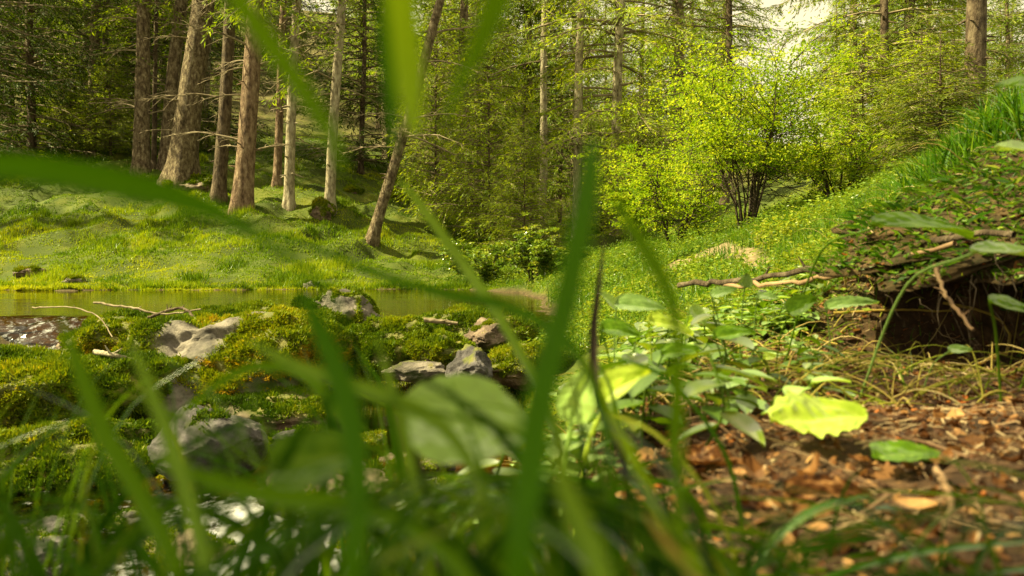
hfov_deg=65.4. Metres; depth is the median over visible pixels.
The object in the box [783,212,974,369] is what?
broad leaf
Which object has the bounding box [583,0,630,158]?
background spruce
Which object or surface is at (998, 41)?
background spruce
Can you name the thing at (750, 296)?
leafy plant
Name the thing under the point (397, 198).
moss mound
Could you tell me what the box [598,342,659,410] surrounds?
leafy plant
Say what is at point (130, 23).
background spruce
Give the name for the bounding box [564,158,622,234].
young spruce
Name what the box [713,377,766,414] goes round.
leafy plant
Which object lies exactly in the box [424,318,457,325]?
branch
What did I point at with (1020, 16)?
background spruce
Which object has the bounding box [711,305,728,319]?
leafy plant
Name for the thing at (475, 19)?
background spruce
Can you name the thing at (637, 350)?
leafy plant
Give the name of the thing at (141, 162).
spruce tree
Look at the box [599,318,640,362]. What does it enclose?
broad leaf
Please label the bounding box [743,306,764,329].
leafy plant
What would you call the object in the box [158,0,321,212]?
spruce tree
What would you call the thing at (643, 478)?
grass blade
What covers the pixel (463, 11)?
background spruce
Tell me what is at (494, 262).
leafy shrub
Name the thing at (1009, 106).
slope grass
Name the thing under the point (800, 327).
leafy plant
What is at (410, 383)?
dam moss
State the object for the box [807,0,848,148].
background spruce
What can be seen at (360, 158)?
spruce tree
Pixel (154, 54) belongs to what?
spruce tree
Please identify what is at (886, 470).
leaf litter
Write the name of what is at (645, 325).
leafy plant
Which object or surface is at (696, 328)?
leafy plant
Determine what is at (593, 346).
plant stem
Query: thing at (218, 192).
spruce tree
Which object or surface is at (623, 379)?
broad leaf
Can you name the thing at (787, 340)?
leafy plant
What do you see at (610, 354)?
leafy plant
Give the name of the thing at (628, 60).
background spruce
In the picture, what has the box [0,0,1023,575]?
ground
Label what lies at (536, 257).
leafy shrub
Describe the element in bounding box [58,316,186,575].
grass blade
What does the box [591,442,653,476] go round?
leafy plant
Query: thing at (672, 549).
grass blade
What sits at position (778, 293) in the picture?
leafy plant
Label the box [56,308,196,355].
boulder
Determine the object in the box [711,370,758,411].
leafy plant
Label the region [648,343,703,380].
leafy plant
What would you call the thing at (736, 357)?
leafy plant
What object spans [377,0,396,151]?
grass blade
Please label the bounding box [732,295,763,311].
leafy plant
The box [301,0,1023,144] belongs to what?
sky
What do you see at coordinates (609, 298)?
broad leaf
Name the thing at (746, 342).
leafy plant
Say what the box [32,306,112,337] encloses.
branch
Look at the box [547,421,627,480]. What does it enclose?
leafy plant
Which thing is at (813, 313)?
leafy plant
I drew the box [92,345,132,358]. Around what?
branch
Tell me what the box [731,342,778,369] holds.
leafy plant
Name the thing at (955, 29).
background spruce
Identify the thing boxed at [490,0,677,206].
spruce tree
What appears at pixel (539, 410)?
grass blade
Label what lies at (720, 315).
leafy plant
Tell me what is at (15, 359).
boulder
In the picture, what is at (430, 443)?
broad leaf
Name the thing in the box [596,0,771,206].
background spruce
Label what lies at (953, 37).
background spruce
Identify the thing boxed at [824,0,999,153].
background spruce
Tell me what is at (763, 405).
leafy plant
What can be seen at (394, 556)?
foreground grass
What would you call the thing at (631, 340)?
leafy plant
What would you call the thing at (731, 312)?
leafy plant
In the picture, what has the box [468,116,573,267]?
young spruce
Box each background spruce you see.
[0,0,42,120]
[0,0,87,154]
[0,0,117,127]
[19,0,157,132]
[36,0,119,104]
[55,0,134,100]
[62,0,212,147]
[100,0,237,126]
[111,0,151,93]
[188,2,239,75]
[204,0,264,102]
[211,0,290,93]
[242,0,320,82]
[260,0,330,74]
[308,0,469,158]
[325,0,375,101]
[340,0,402,130]
[343,8,373,65]
[388,0,564,203]
[398,1,501,165]
[420,0,474,137]
[422,0,507,153]
[430,0,522,197]
[468,0,599,220]
[484,8,523,153]
[504,15,568,172]
[535,1,632,213]
[535,6,569,154]
[564,8,629,187]
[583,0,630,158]
[591,0,693,192]
[592,2,638,154]
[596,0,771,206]
[609,19,637,137]
[634,8,685,170]
[636,1,702,163]
[648,0,737,180]
[659,0,800,185]
[684,37,708,159]
[702,6,720,141]
[783,0,935,155]
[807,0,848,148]
[820,2,865,124]
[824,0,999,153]
[832,0,923,148]
[848,2,923,110]
[858,1,923,137]
[871,0,990,144]
[925,0,987,129]
[937,5,965,82]
[951,0,1023,100]
[985,0,1023,99]
[985,0,1023,105]
[987,0,1017,100]
[987,0,1023,101]
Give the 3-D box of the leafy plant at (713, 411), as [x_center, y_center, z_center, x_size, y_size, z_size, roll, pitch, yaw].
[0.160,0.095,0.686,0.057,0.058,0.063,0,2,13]
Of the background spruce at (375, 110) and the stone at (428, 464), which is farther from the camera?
the background spruce at (375, 110)
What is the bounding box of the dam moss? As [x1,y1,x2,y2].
[30,301,551,446]
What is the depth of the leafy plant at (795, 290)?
1.39 m
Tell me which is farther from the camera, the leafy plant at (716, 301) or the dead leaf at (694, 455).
the leafy plant at (716, 301)
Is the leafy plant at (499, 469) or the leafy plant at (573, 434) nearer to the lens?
the leafy plant at (499, 469)
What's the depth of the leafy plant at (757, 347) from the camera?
1.13 m
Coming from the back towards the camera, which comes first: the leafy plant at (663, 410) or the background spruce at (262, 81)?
the background spruce at (262, 81)
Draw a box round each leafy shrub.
[19,87,118,148]
[436,235,513,282]
[505,211,599,281]
[571,141,692,244]
[600,9,867,230]
[614,148,737,246]
[770,110,897,196]
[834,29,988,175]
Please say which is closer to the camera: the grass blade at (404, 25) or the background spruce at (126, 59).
the grass blade at (404, 25)
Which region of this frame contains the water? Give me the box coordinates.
[0,289,548,575]
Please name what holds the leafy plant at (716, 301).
on the ground at (904, 334)
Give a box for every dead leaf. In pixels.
[685,445,736,465]
[782,473,872,500]
[890,510,940,539]
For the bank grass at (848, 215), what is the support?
on the ground at (904, 334)
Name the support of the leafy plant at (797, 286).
on the ground at (904, 334)
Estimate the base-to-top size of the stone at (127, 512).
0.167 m
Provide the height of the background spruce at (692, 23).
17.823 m
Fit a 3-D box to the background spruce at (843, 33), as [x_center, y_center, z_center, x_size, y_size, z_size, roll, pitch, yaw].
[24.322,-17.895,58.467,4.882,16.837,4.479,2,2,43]
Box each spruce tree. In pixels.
[0,0,97,154]
[0,0,132,161]
[5,0,202,148]
[38,0,152,159]
[83,0,182,173]
[89,0,219,169]
[100,0,284,148]
[114,0,263,184]
[131,0,237,170]
[142,0,282,202]
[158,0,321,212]
[197,0,314,210]
[202,0,481,246]
[244,0,348,187]
[268,0,455,176]
[288,0,382,215]
[461,0,739,236]
[464,0,592,238]
[470,0,586,208]
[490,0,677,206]
[491,0,613,222]
[662,0,784,203]
[723,0,1023,162]
[848,0,997,122]
[860,28,1008,177]
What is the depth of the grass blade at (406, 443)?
0.18 m
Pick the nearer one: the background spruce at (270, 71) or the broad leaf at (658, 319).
the broad leaf at (658, 319)
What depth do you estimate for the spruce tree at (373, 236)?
11.72 m
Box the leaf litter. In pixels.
[568,140,1023,575]
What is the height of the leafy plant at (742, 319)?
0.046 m
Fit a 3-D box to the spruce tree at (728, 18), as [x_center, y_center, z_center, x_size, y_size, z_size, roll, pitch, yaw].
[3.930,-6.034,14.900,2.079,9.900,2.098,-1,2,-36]
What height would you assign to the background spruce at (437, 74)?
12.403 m
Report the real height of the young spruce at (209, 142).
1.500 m
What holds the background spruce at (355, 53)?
on the ground at (904, 334)
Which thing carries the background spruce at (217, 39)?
on the ground at (904, 334)
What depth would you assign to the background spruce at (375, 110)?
35.76 m
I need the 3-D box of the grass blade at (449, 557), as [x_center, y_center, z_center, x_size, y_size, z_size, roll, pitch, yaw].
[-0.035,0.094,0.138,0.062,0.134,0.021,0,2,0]
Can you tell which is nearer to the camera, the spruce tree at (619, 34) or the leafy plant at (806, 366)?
the leafy plant at (806, 366)
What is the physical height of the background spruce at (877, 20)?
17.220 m
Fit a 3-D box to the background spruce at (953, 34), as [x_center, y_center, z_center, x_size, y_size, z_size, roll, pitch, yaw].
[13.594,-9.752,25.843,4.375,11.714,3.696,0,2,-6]
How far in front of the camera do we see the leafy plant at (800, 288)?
1.59 m
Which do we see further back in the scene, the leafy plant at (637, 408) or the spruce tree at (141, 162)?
the spruce tree at (141, 162)
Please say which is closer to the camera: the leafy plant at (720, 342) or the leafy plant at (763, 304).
the leafy plant at (720, 342)
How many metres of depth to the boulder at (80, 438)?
2.23 m
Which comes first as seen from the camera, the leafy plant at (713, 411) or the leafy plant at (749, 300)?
the leafy plant at (713, 411)
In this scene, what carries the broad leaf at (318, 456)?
on the ground at (904, 334)
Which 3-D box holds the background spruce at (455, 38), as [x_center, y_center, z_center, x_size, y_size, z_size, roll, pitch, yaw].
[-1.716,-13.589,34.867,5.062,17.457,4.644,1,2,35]
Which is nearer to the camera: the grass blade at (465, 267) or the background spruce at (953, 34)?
the grass blade at (465, 267)
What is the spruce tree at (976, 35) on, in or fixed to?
on the ground at (904, 334)
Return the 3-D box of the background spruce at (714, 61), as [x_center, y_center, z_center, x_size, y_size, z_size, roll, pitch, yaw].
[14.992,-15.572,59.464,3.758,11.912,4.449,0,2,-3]
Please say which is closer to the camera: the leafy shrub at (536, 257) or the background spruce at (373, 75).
the leafy shrub at (536, 257)
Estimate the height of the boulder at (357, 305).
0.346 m
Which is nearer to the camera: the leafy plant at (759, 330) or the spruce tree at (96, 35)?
the leafy plant at (759, 330)
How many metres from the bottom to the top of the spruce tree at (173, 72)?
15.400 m
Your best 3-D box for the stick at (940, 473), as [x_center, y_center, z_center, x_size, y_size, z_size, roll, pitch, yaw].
[0.223,0.105,0.413,0.010,0.014,0.146,1,2,27]
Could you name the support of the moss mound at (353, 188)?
on the ground at (904, 334)
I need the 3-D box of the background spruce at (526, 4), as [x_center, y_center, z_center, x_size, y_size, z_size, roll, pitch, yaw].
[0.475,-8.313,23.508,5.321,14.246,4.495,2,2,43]
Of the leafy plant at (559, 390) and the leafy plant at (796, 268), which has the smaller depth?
the leafy plant at (559, 390)
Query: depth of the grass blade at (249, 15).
0.10 m
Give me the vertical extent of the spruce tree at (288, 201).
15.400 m
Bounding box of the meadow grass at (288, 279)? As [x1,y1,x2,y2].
[0,109,608,290]
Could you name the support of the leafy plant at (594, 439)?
on the ground at (904, 334)
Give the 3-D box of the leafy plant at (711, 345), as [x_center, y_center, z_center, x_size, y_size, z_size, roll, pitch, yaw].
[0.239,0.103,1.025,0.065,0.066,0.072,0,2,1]
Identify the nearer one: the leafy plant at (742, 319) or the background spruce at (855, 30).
the leafy plant at (742, 319)
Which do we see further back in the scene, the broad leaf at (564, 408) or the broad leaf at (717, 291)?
the broad leaf at (717, 291)
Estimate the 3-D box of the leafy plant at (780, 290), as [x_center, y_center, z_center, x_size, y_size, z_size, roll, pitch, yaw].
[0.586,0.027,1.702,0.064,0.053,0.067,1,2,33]
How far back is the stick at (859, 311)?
1.30 m
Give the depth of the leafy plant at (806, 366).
0.82 m
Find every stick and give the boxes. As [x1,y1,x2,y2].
[685,399,702,411]
[737,344,771,393]
[763,315,837,344]
[833,307,951,313]
[931,466,954,531]
[932,263,974,330]
[943,302,1011,363]
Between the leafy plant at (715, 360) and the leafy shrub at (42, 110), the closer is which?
the leafy plant at (715, 360)
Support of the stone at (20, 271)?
on the ground at (904, 334)
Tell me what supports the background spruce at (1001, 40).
on the ground at (904, 334)
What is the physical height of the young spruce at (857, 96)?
2.100 m
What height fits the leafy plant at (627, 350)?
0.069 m
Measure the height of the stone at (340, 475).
0.146 m
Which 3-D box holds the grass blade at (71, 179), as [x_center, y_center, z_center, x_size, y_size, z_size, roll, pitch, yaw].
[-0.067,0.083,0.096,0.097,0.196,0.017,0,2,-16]
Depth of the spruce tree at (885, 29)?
9.49 m
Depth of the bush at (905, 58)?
8.08 m
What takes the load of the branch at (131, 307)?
on the boulder at (90, 334)
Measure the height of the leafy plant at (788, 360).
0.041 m
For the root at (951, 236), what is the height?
0.121 m
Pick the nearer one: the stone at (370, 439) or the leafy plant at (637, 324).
the leafy plant at (637, 324)
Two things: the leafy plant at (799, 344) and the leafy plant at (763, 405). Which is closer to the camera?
the leafy plant at (763, 405)
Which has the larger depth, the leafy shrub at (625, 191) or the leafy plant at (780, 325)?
the leafy shrub at (625, 191)
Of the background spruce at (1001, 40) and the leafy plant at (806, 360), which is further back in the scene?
the background spruce at (1001, 40)
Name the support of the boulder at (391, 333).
on the ground at (904, 334)
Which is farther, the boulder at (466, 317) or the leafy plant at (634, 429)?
the boulder at (466, 317)
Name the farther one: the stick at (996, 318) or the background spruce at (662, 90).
the background spruce at (662, 90)
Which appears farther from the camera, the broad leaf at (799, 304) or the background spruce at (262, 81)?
the background spruce at (262, 81)
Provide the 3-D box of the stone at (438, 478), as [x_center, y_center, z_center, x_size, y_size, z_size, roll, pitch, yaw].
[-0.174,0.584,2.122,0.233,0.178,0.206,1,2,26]
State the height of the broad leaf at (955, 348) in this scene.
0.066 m
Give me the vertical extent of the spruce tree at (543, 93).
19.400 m
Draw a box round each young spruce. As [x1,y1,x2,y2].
[25,52,121,159]
[60,55,158,155]
[199,104,216,151]
[382,0,492,224]
[405,0,555,246]
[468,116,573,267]
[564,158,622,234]
[595,70,684,239]
[786,27,935,196]
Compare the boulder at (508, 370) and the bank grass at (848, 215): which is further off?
the boulder at (508, 370)
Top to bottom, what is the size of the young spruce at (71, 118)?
3.000 m
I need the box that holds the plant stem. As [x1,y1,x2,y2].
[589,240,632,574]
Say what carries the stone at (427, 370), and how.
on the ground at (904, 334)
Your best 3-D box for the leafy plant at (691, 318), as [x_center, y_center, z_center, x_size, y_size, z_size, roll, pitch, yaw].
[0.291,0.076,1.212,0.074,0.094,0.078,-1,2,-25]
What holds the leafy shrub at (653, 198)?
on the ground at (904, 334)
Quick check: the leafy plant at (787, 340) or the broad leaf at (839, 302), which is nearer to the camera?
the broad leaf at (839, 302)
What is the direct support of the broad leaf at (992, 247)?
on the ground at (904, 334)
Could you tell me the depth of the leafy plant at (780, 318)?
1.38 m
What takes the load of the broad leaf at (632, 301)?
on the ground at (904, 334)
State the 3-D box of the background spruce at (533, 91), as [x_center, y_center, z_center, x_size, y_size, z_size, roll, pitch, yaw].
[0.907,-9.800,38.048,3.878,10.384,3.276,1,2,29]
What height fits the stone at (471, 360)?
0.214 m
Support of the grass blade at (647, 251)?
on the ground at (904, 334)
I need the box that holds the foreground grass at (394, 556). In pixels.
[0,332,1023,575]
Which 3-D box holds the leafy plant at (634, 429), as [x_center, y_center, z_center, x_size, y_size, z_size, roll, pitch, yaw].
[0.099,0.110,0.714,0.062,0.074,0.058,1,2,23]
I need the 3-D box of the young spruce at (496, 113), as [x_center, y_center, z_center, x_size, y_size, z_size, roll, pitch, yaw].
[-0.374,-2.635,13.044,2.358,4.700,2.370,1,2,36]
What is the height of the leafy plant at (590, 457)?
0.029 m
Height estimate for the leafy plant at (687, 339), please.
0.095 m
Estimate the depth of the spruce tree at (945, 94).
6.14 m
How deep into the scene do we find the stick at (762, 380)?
0.93 m
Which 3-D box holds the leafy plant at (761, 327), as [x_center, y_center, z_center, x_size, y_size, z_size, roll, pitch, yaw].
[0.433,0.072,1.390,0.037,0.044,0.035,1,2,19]
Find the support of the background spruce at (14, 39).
on the ground at (904, 334)
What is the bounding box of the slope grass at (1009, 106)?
[492,66,1023,403]
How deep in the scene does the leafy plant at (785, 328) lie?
1.36 m
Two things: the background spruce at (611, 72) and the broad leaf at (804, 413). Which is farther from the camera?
the background spruce at (611, 72)
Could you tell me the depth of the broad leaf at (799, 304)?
0.94 m
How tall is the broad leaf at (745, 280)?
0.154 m
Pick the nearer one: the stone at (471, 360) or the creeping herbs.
the creeping herbs
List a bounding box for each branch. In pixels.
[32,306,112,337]
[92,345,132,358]
[93,302,200,314]
[147,305,193,318]
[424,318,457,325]
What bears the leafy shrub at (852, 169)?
on the ground at (904, 334)
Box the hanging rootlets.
[886,253,1022,363]
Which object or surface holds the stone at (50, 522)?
on the ground at (904, 334)
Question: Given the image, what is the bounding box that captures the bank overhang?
[809,142,1023,291]
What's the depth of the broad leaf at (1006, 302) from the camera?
0.71 m
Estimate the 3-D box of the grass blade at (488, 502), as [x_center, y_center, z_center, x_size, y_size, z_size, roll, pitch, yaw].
[-0.003,0.089,0.179,0.009,0.140,0.027,1,2,30]
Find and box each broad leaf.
[266,429,344,568]
[405,374,522,575]
[557,369,594,513]
[580,363,651,475]
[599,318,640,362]
[601,290,618,366]
[614,293,665,366]
[647,312,693,402]
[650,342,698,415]
[684,303,706,343]
[710,286,737,360]
[713,325,755,364]
[739,273,752,376]
[753,292,779,353]
[763,353,775,386]
[768,390,867,438]
[774,294,816,378]
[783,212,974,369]
[824,295,878,359]
[859,241,1023,397]
[869,440,940,461]
[920,344,971,398]
[988,294,1023,405]
[994,76,1023,88]
[994,140,1023,150]
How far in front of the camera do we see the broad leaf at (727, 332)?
0.81 m
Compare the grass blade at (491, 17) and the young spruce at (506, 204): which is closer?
the grass blade at (491, 17)
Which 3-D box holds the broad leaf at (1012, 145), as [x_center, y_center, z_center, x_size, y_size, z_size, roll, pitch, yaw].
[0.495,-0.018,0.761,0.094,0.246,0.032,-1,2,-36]
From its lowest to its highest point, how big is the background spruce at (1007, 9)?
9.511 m
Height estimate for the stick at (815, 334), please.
0.028 m
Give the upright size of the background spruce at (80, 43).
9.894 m
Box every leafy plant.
[449,452,513,497]
[544,438,590,480]
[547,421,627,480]
[549,432,585,464]
[554,376,600,413]
[583,432,600,446]
[588,365,703,447]
[588,454,630,480]
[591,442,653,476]
[594,369,656,438]
[595,360,671,413]
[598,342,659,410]
[598,353,670,401]
[599,361,670,429]
[600,335,627,360]
[617,337,652,351]
[617,346,643,366]
[619,326,648,346]
[622,344,639,352]
[627,316,653,343]
[635,324,655,341]
[641,327,668,353]
[644,354,698,386]
[645,329,671,351]
[645,332,672,367]
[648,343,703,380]
[650,350,699,399]
[651,326,688,343]
[652,324,702,362]
[664,364,732,428]
[675,351,766,448]
[684,308,725,362]
[685,314,759,392]
[685,343,728,380]
[687,323,719,360]
[691,329,709,361]
[702,299,718,317]
[702,355,732,375]
[707,339,734,357]
[709,349,750,376]
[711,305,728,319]
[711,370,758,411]
[712,369,770,409]
[713,313,727,322]
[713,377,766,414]
[715,353,746,381]
[717,303,744,319]
[719,313,749,328]
[723,372,776,413]
[724,306,740,324]
[725,313,752,324]
[727,346,790,384]
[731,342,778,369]
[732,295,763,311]
[736,346,766,367]
[739,290,757,301]
[739,308,774,336]
[740,296,759,316]
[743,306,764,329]
[743,321,776,340]
[749,317,770,338]
[750,287,773,307]
[753,301,783,326]
[755,316,786,331]
[761,376,850,414]
[763,322,789,339]
[764,305,792,333]
[770,312,792,333]
[771,289,796,308]
[772,288,792,303]
[773,323,798,340]
[773,334,795,359]
[773,349,807,368]
[777,336,821,374]
[778,290,800,299]
[779,313,813,331]
[780,309,821,335]
[782,278,801,293]
[782,289,818,322]
[785,344,820,362]
[786,262,802,279]
[788,279,808,298]
[792,363,827,396]
[794,345,845,369]
[795,316,819,333]
[796,347,835,376]
[798,274,825,296]
[800,312,818,324]
[804,334,829,357]
[805,362,857,399]
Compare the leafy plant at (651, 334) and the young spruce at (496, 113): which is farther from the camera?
the young spruce at (496, 113)
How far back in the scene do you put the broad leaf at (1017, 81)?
0.80 m
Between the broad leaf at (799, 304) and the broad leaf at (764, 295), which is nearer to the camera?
the broad leaf at (799, 304)
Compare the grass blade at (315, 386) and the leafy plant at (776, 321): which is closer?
the grass blade at (315, 386)
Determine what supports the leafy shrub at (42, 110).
on the ground at (904, 334)
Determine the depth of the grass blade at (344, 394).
0.12 m
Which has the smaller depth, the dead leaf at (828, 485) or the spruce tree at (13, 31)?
the dead leaf at (828, 485)
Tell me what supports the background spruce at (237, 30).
on the ground at (904, 334)
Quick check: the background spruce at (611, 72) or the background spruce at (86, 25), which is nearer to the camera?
the background spruce at (86, 25)
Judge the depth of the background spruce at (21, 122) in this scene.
26.76 m
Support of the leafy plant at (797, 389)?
on the ground at (904, 334)
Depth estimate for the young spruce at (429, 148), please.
14.32 m
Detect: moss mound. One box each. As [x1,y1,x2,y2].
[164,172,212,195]
[343,183,364,193]
[390,190,412,202]
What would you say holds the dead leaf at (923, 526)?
on the ground at (904, 334)
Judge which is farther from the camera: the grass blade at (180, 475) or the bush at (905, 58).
the bush at (905, 58)
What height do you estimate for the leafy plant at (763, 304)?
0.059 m
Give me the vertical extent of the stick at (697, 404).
0.018 m
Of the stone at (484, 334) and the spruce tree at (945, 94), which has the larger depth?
the spruce tree at (945, 94)
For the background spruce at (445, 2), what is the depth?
30.22 m
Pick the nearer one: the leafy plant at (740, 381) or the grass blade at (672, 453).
the grass blade at (672, 453)
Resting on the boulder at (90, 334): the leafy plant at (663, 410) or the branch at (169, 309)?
the branch at (169, 309)
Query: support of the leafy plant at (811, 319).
on the ground at (904, 334)
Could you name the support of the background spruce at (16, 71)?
on the ground at (904, 334)
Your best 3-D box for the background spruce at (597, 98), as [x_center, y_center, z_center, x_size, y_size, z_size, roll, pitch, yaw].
[3.265,-8.292,33.691,3.608,9.660,3.048,0,2,9]
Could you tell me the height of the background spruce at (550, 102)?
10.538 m
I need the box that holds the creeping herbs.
[540,117,1023,538]
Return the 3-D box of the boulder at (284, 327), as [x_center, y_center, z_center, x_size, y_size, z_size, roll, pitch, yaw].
[-1.104,0.305,3.292,0.962,0.493,0.788,0,2,-14]
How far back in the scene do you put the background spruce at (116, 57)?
34.47 m
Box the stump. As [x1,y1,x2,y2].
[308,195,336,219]
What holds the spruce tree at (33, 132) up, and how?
on the ground at (904, 334)
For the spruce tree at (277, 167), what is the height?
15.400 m
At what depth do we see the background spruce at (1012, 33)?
51.66 m
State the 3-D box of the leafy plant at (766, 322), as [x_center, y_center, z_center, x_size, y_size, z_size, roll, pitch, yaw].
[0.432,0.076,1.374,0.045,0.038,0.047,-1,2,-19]
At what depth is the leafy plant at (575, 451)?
0.66 m
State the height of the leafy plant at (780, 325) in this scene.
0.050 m
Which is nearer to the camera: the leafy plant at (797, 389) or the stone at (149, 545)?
the leafy plant at (797, 389)
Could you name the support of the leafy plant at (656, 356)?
on the ground at (904, 334)
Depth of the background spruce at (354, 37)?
52.24 m
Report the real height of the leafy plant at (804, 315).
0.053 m
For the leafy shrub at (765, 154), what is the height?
1.936 m
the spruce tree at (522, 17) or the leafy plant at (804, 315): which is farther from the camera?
the spruce tree at (522, 17)
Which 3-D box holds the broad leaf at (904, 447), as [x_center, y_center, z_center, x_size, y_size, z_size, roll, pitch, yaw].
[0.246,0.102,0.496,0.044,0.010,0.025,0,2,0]
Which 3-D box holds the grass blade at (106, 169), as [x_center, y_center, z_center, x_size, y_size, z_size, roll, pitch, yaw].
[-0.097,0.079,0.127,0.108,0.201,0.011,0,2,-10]
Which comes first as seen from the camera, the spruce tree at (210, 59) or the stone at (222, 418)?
the stone at (222, 418)
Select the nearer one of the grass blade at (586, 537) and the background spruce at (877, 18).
the grass blade at (586, 537)
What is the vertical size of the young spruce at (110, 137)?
2.600 m
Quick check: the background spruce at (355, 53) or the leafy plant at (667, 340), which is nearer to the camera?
the leafy plant at (667, 340)
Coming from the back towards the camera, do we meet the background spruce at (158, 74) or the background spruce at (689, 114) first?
the background spruce at (689, 114)
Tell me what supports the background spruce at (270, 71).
on the ground at (904, 334)
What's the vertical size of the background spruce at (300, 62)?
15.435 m
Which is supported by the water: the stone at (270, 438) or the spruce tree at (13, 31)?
the stone at (270, 438)
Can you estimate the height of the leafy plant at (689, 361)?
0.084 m
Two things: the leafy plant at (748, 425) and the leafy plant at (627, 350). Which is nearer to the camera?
the leafy plant at (748, 425)
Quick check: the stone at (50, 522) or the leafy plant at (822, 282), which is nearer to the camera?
the leafy plant at (822, 282)
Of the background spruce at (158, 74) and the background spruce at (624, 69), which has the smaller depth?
the background spruce at (158, 74)
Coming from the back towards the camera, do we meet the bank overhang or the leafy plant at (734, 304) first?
the leafy plant at (734, 304)
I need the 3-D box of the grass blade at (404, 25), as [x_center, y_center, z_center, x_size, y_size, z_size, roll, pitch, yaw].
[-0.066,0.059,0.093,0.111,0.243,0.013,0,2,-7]
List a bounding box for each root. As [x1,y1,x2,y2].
[677,222,1016,287]
[721,241,956,288]
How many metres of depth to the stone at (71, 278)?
9.57 m
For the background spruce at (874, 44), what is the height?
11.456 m
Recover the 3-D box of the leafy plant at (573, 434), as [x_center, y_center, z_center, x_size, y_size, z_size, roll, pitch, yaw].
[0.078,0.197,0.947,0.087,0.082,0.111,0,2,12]
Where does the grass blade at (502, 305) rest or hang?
on the ground at (904, 334)
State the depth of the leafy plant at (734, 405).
0.78 m
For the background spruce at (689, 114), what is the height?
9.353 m
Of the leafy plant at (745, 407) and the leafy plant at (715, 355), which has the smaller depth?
the leafy plant at (745, 407)
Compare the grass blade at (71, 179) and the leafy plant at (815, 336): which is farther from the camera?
the leafy plant at (815, 336)
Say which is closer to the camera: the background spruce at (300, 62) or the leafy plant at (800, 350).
the leafy plant at (800, 350)
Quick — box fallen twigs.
[553,120,1023,575]
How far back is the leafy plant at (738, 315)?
1.40 m
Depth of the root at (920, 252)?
1.52 m
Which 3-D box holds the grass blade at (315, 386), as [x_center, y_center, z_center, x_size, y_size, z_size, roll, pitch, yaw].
[-0.062,0.098,0.225,0.067,0.155,0.030,-1,2,-27]
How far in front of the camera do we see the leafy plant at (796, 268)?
1.78 m
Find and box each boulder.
[0,343,192,428]
[0,416,157,493]
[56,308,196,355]
[111,304,358,417]
[183,298,287,315]
[191,384,324,432]
[290,286,380,325]
[348,314,434,383]
[404,327,475,385]
[418,302,541,353]
[487,339,574,392]
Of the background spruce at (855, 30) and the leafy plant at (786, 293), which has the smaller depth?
the leafy plant at (786, 293)
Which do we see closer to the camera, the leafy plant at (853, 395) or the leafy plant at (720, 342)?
the leafy plant at (853, 395)
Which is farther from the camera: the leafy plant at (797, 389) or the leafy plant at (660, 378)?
the leafy plant at (660, 378)
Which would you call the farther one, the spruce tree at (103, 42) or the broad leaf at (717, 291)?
the spruce tree at (103, 42)
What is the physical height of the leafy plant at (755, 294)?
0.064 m
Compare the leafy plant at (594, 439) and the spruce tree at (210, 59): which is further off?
the spruce tree at (210, 59)
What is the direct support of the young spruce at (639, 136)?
on the ground at (904, 334)
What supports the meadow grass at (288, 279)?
on the ground at (904, 334)
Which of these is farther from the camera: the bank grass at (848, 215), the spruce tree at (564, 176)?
the spruce tree at (564, 176)
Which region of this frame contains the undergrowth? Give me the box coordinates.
[416,94,1011,395]
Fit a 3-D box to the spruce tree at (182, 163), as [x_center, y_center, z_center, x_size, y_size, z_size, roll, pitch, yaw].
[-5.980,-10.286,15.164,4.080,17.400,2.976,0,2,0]
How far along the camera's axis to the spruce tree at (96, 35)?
18.15 m
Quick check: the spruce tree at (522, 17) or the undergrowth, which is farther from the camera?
the spruce tree at (522, 17)
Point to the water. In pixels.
(23, 321)
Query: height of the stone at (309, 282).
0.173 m
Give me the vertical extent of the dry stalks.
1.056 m
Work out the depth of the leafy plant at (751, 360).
0.89 m
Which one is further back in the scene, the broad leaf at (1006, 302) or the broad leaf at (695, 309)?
the broad leaf at (695, 309)
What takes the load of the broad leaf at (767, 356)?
on the ground at (904, 334)
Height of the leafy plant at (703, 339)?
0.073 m
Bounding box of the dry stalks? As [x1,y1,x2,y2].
[466,85,1023,531]
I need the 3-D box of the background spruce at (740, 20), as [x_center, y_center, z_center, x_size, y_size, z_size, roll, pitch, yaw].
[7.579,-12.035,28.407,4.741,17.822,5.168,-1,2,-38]
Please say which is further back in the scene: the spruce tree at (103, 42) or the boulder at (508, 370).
the spruce tree at (103, 42)
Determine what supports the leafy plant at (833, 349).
on the ground at (904, 334)
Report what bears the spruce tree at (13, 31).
on the ground at (904, 334)
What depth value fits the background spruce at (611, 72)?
46.88 m
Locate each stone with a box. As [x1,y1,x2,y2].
[0,527,67,574]
[12,264,50,277]
[23,507,97,532]
[61,273,86,283]
[95,506,138,529]
[143,523,236,569]
[147,404,268,480]
[255,457,394,505]
[267,422,321,452]
[302,279,317,287]
[366,429,386,442]
[379,452,451,469]
[381,360,445,382]
[431,476,450,486]
[445,344,492,379]
[463,317,507,350]
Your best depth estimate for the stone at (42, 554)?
1.71 m
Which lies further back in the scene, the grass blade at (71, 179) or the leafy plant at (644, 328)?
the leafy plant at (644, 328)
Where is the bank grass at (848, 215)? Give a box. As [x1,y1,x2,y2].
[474,95,1023,549]
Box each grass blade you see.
[0,153,254,241]
[0,158,352,339]
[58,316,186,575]
[127,336,212,570]
[136,447,474,575]
[156,361,370,561]
[224,0,346,172]
[248,339,488,560]
[264,227,618,575]
[296,281,369,575]
[375,336,430,575]
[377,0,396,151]
[386,0,424,131]
[399,179,567,533]
[443,0,510,121]
[447,380,493,555]
[505,138,600,575]
[554,448,611,575]
[581,352,706,574]
[610,190,684,557]
[644,511,693,575]
[669,364,676,527]
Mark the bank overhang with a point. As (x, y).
(970, 266)

